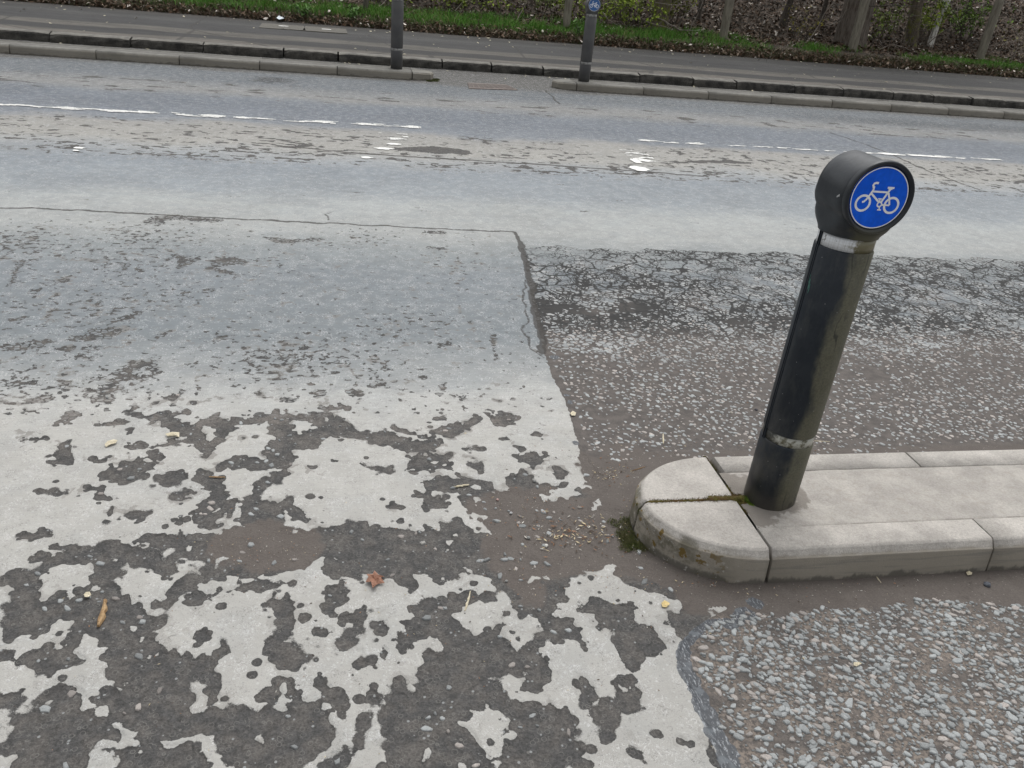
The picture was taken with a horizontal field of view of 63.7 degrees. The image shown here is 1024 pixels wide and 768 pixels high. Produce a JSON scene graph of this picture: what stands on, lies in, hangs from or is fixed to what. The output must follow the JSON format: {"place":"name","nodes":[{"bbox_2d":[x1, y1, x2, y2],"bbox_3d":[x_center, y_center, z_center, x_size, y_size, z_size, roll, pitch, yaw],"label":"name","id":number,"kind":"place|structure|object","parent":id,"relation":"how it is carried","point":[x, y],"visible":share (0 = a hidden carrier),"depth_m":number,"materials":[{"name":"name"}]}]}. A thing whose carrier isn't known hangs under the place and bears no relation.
{"place":"outdoors","nodes":[
{"label":"outdoors","id":0,"kind":"place"},
{"bbox_2d":[51,31,541,67],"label":"ground","id":1,"kind":"structure","parent":0,"point":[337,53],"depth_m":12.68,"materials":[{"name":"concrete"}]},
{"bbox_2d":[0,39,1023,767],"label":"road","id":2,"kind":"structure","parent":0,"point":[272,261],"depth_m":3.26,"materials":[{"name":"grey asphalt"}]},
{"bbox_2d":[97,599,107,626],"bbox_3d":[-1.029,0.574,2.074,0.018,0.010,0.093,-2,28,-13],"label":"bark chip","id":3,"kind":"object","parent":2,"relation":"on","point":[102,616],"visible":1,"depth_m":2.06,"materials":[{"name":"brown wood"}]},
{"bbox_2d":[105,439,117,446],"bbox_3d":[-1.335,0.195,2.745,0.043,0.007,0.027,-20,36,-39],"label":"leaf scrap","id":4,"kind":"object","parent":2,"relation":"on","point":[109,442],"visible":1,"depth_m":2.74,"materials":[{"name":"plant"}]},
{"bbox_2d":[166,432,178,436],"bbox_3d":[-1.160,0.173,2.820,0.048,0.007,0.031,0,28,-11],"label":"leaf scrap","id":5,"kind":"object","parent":2,"relation":"on","point":[176,434],"visible":1,"depth_m":2.82,"materials":[{"name":"plant"}]},
{"bbox_2d":[0,104,418,127],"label":"lane line","id":6,"kind":"object","parent":2,"relation":"on","point":[210,115],"visible":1,"depth_m":7.62,"materials":[{"name":"white paint"}]},
{"bbox_2d":[0,40,432,79],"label":"traffic island","id":7,"kind":"structure","parent":2,"relation":"on","point":[167,57],"depth_m":10.43,"materials":[{"name":"grey concrete"}]},
{"bbox_2d":[391,0,403,68],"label":"bicycle bollard","id":8,"kind":"object","parent":7,"relation":"on","point":[397,11],"visible":0.95,"depth_m":10.79,"materials":[{"name":"grey plastic"}]},
{"bbox_2d":[73,134,407,157],"bbox_3d":[-1.915,-1.892,6.673,2.844,0.001,0.907,-15,34,-34],"label":"marking remnant","id":9,"kind":"object","parent":2,"relation":"on","point":[391,138],"visible":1,"depth_m":7.09,"materials":[{"name":"white paint"}]},
{"bbox_2d":[24,391,672,767],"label":"embedded stones","id":10,"kind":"object","parent":2,"relation":"on","point":[70,694],"visible":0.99,"depth_m":2.29,"materials":[{"name":"grey stone"}]},
{"bbox_2d":[366,570,383,587],"bbox_3d":[-0.375,0.535,2.258,0.051,0.015,0.069,0,28,-11],"label":"dead leaf","id":11,"kind":"object","parent":2,"relation":"on","point":[374,578],"visible":1,"depth_m":2.26,"materials":[{"name":"brown plant"}]},
{"bbox_2d":[426,78,440,81],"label":"moss","id":12,"kind":"object","parent":2,"relation":"on","point":[434,80],"visible":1,"depth_m":11.00,"materials":[{"name":"green plant"}]},
{"bbox_2d":[464,591,470,610],"bbox_3d":[-0.120,0.585,2.227,0.008,0.004,0.076,9,27,6],"label":"straw piece","id":13,"kind":"object","parent":2,"relation":"on","point":[468,599],"visible":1,"depth_m":2.22,"materials":[{"name":"beige plant"}]},
{"bbox_2d":[14,329,948,764],"bbox_3d":[0.238,0.381,2.688,4.580,0.003,2.374,-8,30,-25],"label":"debris","id":14,"kind":"object","parent":2,"relation":"on","point":[544,539],"visible":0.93,"depth_m":2.51,"materials":[{"name":"brown plant"}]},
{"bbox_2d":[467,83,516,89],"bbox_3d":[-0.330,-3.945,10.939,0.680,0.026,0.472,-6,30,-22],"label":"drain cover","id":15,"kind":"object","parent":2,"relation":"on","point":[485,86],"visible":1,"depth_m":10.87,"materials":[{"name":"grey metal"}]},
{"bbox_2d":[0,27,1023,108],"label":"kerb","id":16,"kind":"structure","parent":2,"relation":"on","point":[206,47],"depth_m":12.28,"materials":[{"name":"concrete"}]},
{"bbox_2d":[607,503,649,552],"bbox_3d":[0.363,0.424,2.533,0.109,0.091,0.185,0,28,-11],"label":"moss","id":17,"kind":"object","parent":2,"relation":"on","point":[628,541],"visible":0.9,"depth_m":2.53,"materials":[{"name":"green plant"}]},
{"bbox_2d":[619,149,655,170],"bbox_3d":[1.174,-2.045,7.543,0.300,0.001,0.889,5,27,-2],"label":"marking remnant","id":18,"kind":"object","parent":2,"relation":"on","point":[636,160],"visible":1,"depth_m":7.53,"materials":[{"name":"white paint"}]},
{"bbox_2d":[661,600,669,606],"bbox_3d":[0.424,0.607,2.277,0.025,0.006,0.024,0,28,-11],"label":"leaf scrap","id":19,"kind":"object","parent":2,"relation":"on","point":[664,603],"visible":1,"depth_m":2.28,"materials":[{"name":"yellow plant"}]},
{"bbox_2d":[543,311,1023,461],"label":"stone chippings","id":20,"kind":"object","parent":2,"relation":"on","point":[989,423],"visible":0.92,"depth_m":3.58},
{"bbox_2d":[551,79,1023,119],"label":"traffic island","id":21,"kind":"structure","parent":2,"relation":"on","point":[764,97],"depth_m":11.95,"materials":[{"name":"grey concrete"}]},
{"bbox_2d":[578,0,600,81],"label":"bicycle bollard","id":22,"kind":"object","parent":21,"relation":"on","point":[592,7],"visible":0.99,"depth_m":11.24,"materials":[{"name":"grey plastic"}]},
{"bbox_2d":[639,139,1000,159],"bbox_3d":[3.392,-2.505,8.844,4.298,0.001,0.109,0,28,-11],"label":"lane line","id":23,"kind":"object","parent":2,"relation":"on","point":[845,151],"visible":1,"depth_m":8.96,"materials":[{"name":"white paint"}]},
{"bbox_2d":[629,449,1023,583],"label":"traffic island","id":24,"kind":"structure","parent":2,"relation":"on","point":[860,515],"depth_m":2.54,"materials":[{"name":"concrete"}]},
{"bbox_2d":[645,455,747,515],"bbox_3d":[0.628,0.348,2.592,0.267,0.016,0.398,25,33,33],"label":"moss","id":25,"kind":"object","parent":24,"relation":"on","point":[738,498],"visible":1,"depth_m":2.57,"materials":[{"name":"green plant"}]},
{"bbox_2d":[744,496,753,505],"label":"moss","id":26,"kind":"object","parent":24,"relation":"on","point":[748,501],"visible":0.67,"depth_m":2.57,"materials":[{"name":"green plant"}]},
{"bbox_2d":[744,150,914,510],"bbox_3d":[0.868,-0.107,2.362,0.190,1.096,0.174,1,28,-12],"label":"bicycle bollard","id":27,"kind":"object","parent":24,"relation":"on","point":[864,200],"visible":0.98,"depth_m":2.25,"materials":[{"name":"plastic"}]},
{"bbox_2d":[690,597,1023,767],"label":"stone chippings","id":28,"kind":"object","parent":2,"relation":"on","point":[770,759],"visible":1,"depth_m":2.08,"materials":[{"name":"grey gravel"}]},
{"bbox_2d":[983,582,990,586],"bbox_3d":[1.429,0.602,2.480,0.020,0.012,0.017,13,28,15],"label":"pebble","id":29,"kind":"object","parent":2,"relation":"on","point":[987,584],"visible":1,"depth_m":2.48,"materials":[{"name":"stone"}]},
{"bbox_2d":[0,0,1023,99],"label":"pavement","id":30,"kind":"structure","parent":0,"point":[92,20],"depth_m":14.10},
{"bbox_2d":[259,23,346,33],"bbox_3d":[-3.659,-6.251,14.524,1.496,0.036,0.941,0,28,-11],"label":"utility cover","id":31,"kind":"object","parent":30,"relation":"on","point":[303,28],"visible":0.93,"depth_m":14.46,"materials":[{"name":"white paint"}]},
{"bbox_2d":[3,0,1012,102],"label":"petal litter","id":32,"kind":"object","parent":30,"relation":"on","point":[562,44],"visible":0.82,"depth_m":14.89,"materials":[{"name":"white plant"}]},
{"bbox_2d":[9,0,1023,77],"bbox_3d":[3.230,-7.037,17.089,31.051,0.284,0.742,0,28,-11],"label":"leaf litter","id":33,"kind":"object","parent":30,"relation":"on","point":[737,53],"visible":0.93,"depth_m":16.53,"materials":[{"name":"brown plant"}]},
{"bbox_2d":[12,0,1023,77],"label":"bank","id":34,"kind":"structure","parent":0,"point":[772,19],"depth_m":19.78,"materials":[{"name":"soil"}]},
{"bbox_2d":[295,0,311,16],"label":"weed","id":35,"kind":"object","parent":34,"relation":"on","point":[304,11],"visible":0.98,"depth_m":15.57,"materials":[{"name":"green plant"}]},
{"bbox_2d":[347,4,360,20],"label":"weed","id":36,"kind":"object","parent":34,"relation":"on","point":[355,12],"visible":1,"depth_m":15.79,"materials":[{"name":"green plant"}]},
{"bbox_2d":[369,0,412,5],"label":"shrub","id":37,"kind":"object","parent":34,"relation":"on","point":[387,2],"visible":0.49,"depth_m":17.32,"materials":[{"name":"green plant"}]},
{"bbox_2d":[426,0,474,11],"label":"shrub","id":38,"kind":"object","parent":34,"relation":"on","point":[459,3],"visible":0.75,"depth_m":17.68,"materials":[{"name":"green plant"}]},
{"bbox_2d":[446,0,533,13],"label":"shrub","id":39,"kind":"object","parent":34,"relation":"on","point":[486,2],"visible":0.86,"depth_m":17.85,"materials":[{"name":"green plant"}]},
{"bbox_2d":[25,0,1023,77],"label":"dead grass","id":40,"kind":"structure","parent":34,"relation":"on","point":[433,25],"depth_m":16.57,"materials":[{"name":"brown plant"}]},
{"bbox_2d":[516,0,558,15],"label":"shrub","id":41,"kind":"object","parent":34,"relation":"on","point":[541,2],"visible":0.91,"depth_m":18.11,"materials":[{"name":"green plant"}]},
{"bbox_2d":[573,18,584,33],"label":"weed","id":42,"kind":"object","parent":34,"relation":"on","point":[579,29],"visible":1,"depth_m":16.77,"materials":[{"name":"green plant"}]},
{"bbox_2d":[551,0,619,23],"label":"shrub","id":43,"kind":"object","parent":34,"relation":"on","point":[609,7],"visible":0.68,"depth_m":18.16,"materials":[{"name":"green plant"}]},
{"bbox_2d":[233,0,1023,64],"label":"leaf litter","id":44,"kind":"object","parent":34,"relation":"on","point":[944,52],"visible":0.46,"depth_m":19.62,"materials":[{"name":"brown plant"}]},
{"bbox_2d":[609,0,669,27],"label":"shrub","id":45,"kind":"object","parent":34,"relation":"on","point":[630,3],"visible":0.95,"depth_m":18.13,"materials":[{"name":"green plant"}]},
{"bbox_2d":[269,0,1023,62],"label":"trunks","id":46,"kind":"object","parent":34,"relation":"on","point":[984,43],"visible":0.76,"depth_m":18.34,"materials":[{"name":"brown plant"}]},
{"bbox_2d":[649,0,671,29],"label":"tree","id":47,"kind":"object","parent":34,"relation":"on","point":[666,16],"visible":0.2,"depth_m":18.31,"materials":[{"name":"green plant"}]},
{"bbox_2d":[643,0,697,23],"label":"shrub","id":48,"kind":"object","parent":34,"relation":"on","point":[673,11],"visible":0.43,"depth_m":18.67,"materials":[{"name":"green plant"}]},
{"bbox_2d":[657,18,705,32],"bbox_3d":[3.953,-7.753,18.476,1.570,0.741,0.337,0,28,-11],"label":"bare branch","id":49,"kind":"object","parent":34,"relation":"on","point":[674,25],"visible":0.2,"depth_m":18.34,"materials":[{"name":"brown wood"}]},
{"bbox_2d":[697,0,703,20],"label":"tree","id":50,"kind":"object","parent":34,"relation":"on","point":[700,11],"visible":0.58,"depth_m":19.20,"materials":[{"name":"brown plant"}]},
{"bbox_2d":[713,0,772,28],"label":"shrub","id":51,"kind":"object","parent":34,"relation":"on","point":[740,23],"visible":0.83,"depth_m":19.31,"materials":[{"name":"plant"}]},
{"bbox_2d":[779,0,793,26],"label":"tree","id":52,"kind":"object","parent":34,"relation":"on","point":[785,17],"visible":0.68,"depth_m":19.74,"materials":[{"name":"brown plant"}]},
{"bbox_2d":[782,2,833,39],"bbox_3d":[6.861,-8.446,19.123,1.006,0.953,1.180,-20,37,-40],"label":"shrub","id":53,"kind":"object","parent":34,"relation":"on","point":[811,28],"visible":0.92,"depth_m":19.13,"materials":[{"name":"green plant"}]},
{"bbox_2d":[808,1,832,40],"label":"bare branch","id":54,"kind":"object","parent":34,"relation":"on","point":[820,23],"visible":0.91,"depth_m":18.81,"materials":[{"name":"brown wood"}]},
{"bbox_2d":[819,0,828,24],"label":"tree","id":55,"kind":"object","parent":34,"relation":"on","point":[825,4],"visible":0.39,"depth_m":20.08,"materials":[{"name":"brown plant"}]},
{"bbox_2d":[829,0,851,25],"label":"bare branch","id":56,"kind":"object","parent":34,"relation":"on","point":[840,16],"visible":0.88,"depth_m":18.71,"materials":[{"name":"brown wood"}]},
{"bbox_2d":[833,0,875,46],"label":"tree","id":57,"kind":"object","parent":34,"relation":"on","point":[848,26],"visible":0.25,"depth_m":19.06,"materials":[{"name":"brown plant"}]},
{"bbox_2d":[868,0,919,45],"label":"shrub","id":58,"kind":"object","parent":34,"relation":"on","point":[884,20],"visible":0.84,"depth_m":19.64,"materials":[{"name":"green plant"}]},
{"bbox_2d":[872,12,921,42],"bbox_3d":[9.031,-8.288,19.117,1.122,0.806,0.222,1,28,-8],"label":"bare branch","id":59,"kind":"object","parent":34,"relation":"on","point":[892,23],"visible":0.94,"depth_m":19.09,"materials":[{"name":"brown wood"}]},
{"bbox_2d":[870,6,933,50],"bbox_3d":[9.044,-8.500,19.624,1.921,0.997,0.922,17,29,21],"label":"shrub","id":60,"kind":"object","parent":34,"relation":"on","point":[919,30],"visible":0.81,"depth_m":19.57,"materials":[{"name":"green plant"}]},
{"bbox_2d":[869,0,938,9],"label":"bare branch","id":61,"kind":"object","parent":34,"relation":"on","point":[900,5],"visible":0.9,"depth_m":18.82,"materials":[{"name":"brown plant"}]},
{"bbox_2d":[903,0,923,46],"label":"tree","id":62,"kind":"object","parent":34,"relation":"on","point":[918,19],"visible":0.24,"depth_m":19.79,"materials":[{"name":"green plant"}]},
{"bbox_2d":[908,0,950,46],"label":"tree","id":63,"kind":"object","parent":34,"relation":"on","point":[935,30],"visible":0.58,"depth_m":20.28,"materials":[{"name":"grey plant"}]},
{"bbox_2d":[904,0,961,43],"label":"shrub","id":64,"kind":"object","parent":34,"relation":"on","point":[928,12],"visible":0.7,"depth_m":20.22,"materials":[{"name":"green plant"}]},
{"bbox_2d":[920,15,956,49],"bbox_3d":[10.134,-8.264,19.421,0.937,0.824,0.342,0,28,-11],"label":"bare branch","id":65,"kind":"object","parent":34,"relation":"on","point":[937,35],"visible":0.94,"depth_m":19.33,"materials":[{"name":"brown wood"}]},
{"bbox_2d":[958,0,973,33],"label":"tree","id":66,"kind":"object","parent":34,"relation":"on","point":[968,5],"visible":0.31,"depth_m":20.96,"materials":[{"name":"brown plant"}]},
{"bbox_2d":[934,0,1015,42],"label":"shrub","id":67,"kind":"object","parent":34,"relation":"on","point":[964,15],"visible":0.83,"depth_m":20.63,"materials":[{"name":"green plant"}]},
{"bbox_2d":[996,22,1023,59],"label":"shrub","id":68,"kind":"object","parent":34,"relation":"on","point":[1018,31],"visible":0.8,"depth_m":20.21,"materials":[{"name":"green plant"}]}
]}

